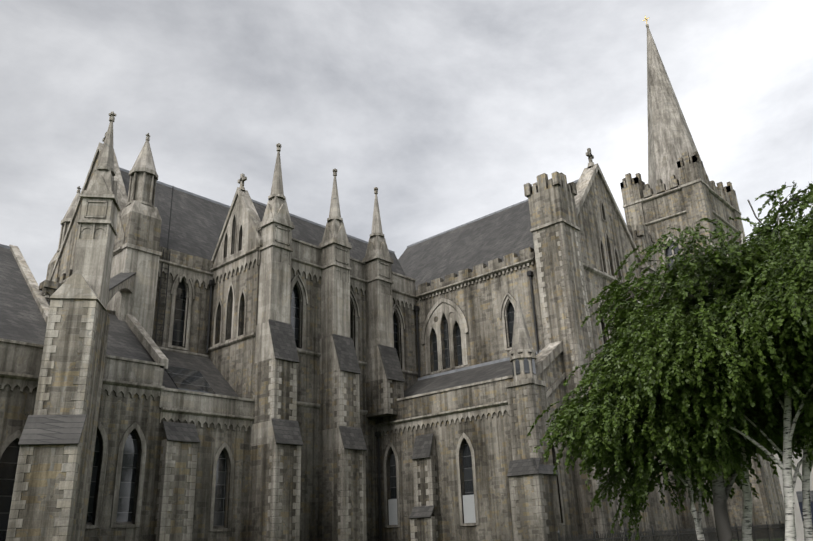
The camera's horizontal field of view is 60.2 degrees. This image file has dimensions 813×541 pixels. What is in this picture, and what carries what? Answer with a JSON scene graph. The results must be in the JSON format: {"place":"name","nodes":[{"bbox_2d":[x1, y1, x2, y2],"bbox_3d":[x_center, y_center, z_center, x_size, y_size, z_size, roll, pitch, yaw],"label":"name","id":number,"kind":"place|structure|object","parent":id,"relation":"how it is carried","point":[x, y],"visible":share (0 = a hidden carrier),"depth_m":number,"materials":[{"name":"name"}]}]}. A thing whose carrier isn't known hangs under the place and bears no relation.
{"place":"outdoors","nodes":[
{"label":"outdoors","id":0,"kind":"place"},
{"bbox_2d":[0,111,167,540],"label":"cathedral section","id":1,"kind":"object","parent":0,"point":[82,367],"depth_m":29.15,"materials":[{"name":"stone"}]},
{"bbox_2d":[149,349,254,540],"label":"cathedral side aisle","id":2,"kind":"object","parent":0,"point":[201,481],"visible":0.98,"depth_m":33.48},
{"bbox_2d":[208,143,418,540],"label":"cathedral section","id":3,"kind":"object","parent":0,"point":[312,351],"visible":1,"depth_m":39.44,"materials":[{"name":"grey stone"}]},
{"bbox_2d":[155,186,538,540],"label":"drainpipes","id":4,"kind":"object","parent":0,"point":[211,284],"visible":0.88,"depth_m":40.89,"materials":[{"name":"grey metal"}]},
{"bbox_2d":[0,0,812,284],"label":"sky","id":5,"kind":"structure","parent":0,"point":[446,108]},
{"bbox_2d":[375,295,581,540],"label":"cathedral side aisle","id":6,"kind":"object","parent":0,"point":[460,460],"visible":0.92,"depth_m":37.09,"materials":[{"name":"grey stone"}]},
{"bbox_2d":[398,148,701,540],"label":"cathedral transept","id":7,"kind":"structure","parent":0,"point":[570,245],"depth_m":43.68,"materials":[{"name":"grey stone"}]},
{"bbox_2d":[620,15,784,539],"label":"cathedral tower","id":8,"kind":"structure","parent":0,"point":[680,190],"depth_m":88.63,"materials":[{"name":"grey stone"}]},
{"bbox_2d":[773,439,812,540],"bbox_3d":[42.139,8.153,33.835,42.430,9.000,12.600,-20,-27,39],"label":"tree trunk","id":9,"kind":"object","parent":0,"point":[798,504],"depth_m":41.60,"materials":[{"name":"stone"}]},
{"label":"ground","id":10,"kind":"structure","parent":0,"visible":0},
{"bbox_2d":[44,132,229,357],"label":"cathedral section","id":11,"kind":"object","parent":10,"relation":"on","point":[144,198],"visible":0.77,"depth_m":40.34,"materials":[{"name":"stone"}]},
{"bbox_2d":[527,318,811,540],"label":"birch","id":12,"kind":"object","parent":10,"relation":"on","point":[596,435],"visible":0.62,"depth_m":20.75,"materials":[{"name":"green plant"}]},
{"bbox_2d":[557,520,784,540],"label":"park railings","id":13,"kind":"object","parent":10,"relation":"on","point":[735,528],"visible":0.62,"depth_m":33.23,"materials":[{"name":"metal"}]},
{"bbox_2d":[581,217,812,540],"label":"birch","id":14,"kind":"object","parent":10,"relation":"on","point":[667,336],"visible":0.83,"depth_m":19.27,"materials":[{"name":"green plant"}]},
{"bbox_2d":[695,478,717,540],"bbox_3d":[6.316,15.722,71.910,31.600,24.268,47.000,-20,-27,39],"label":"tree","id":15,"kind":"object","parent":10,"relation":"on","point":[707,521],"depth_m":73.07,"materials":[{"name":"grey plant"}]},
{"bbox_2d":[661,216,810,540],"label":"birch","id":16,"kind":"object","parent":10,"relation":"on","point":[747,518],"visible":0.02,"depth_m":20.34,"materials":[{"name":"green plant"}]},
{"bbox_2d":[698,182,812,540],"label":"birch","id":17,"kind":"object","parent":10,"relation":"on","point":[782,298],"visible":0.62,"depth_m":18.34,"materials":[{"name":"green plant"}]},
{"bbox_2d":[743,360,812,540],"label":"birch","id":18,"kind":"object","parent":10,"relation":"on","point":[804,477],"visible":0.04,"depth_m":19.10,"materials":[{"name":"white plant"}]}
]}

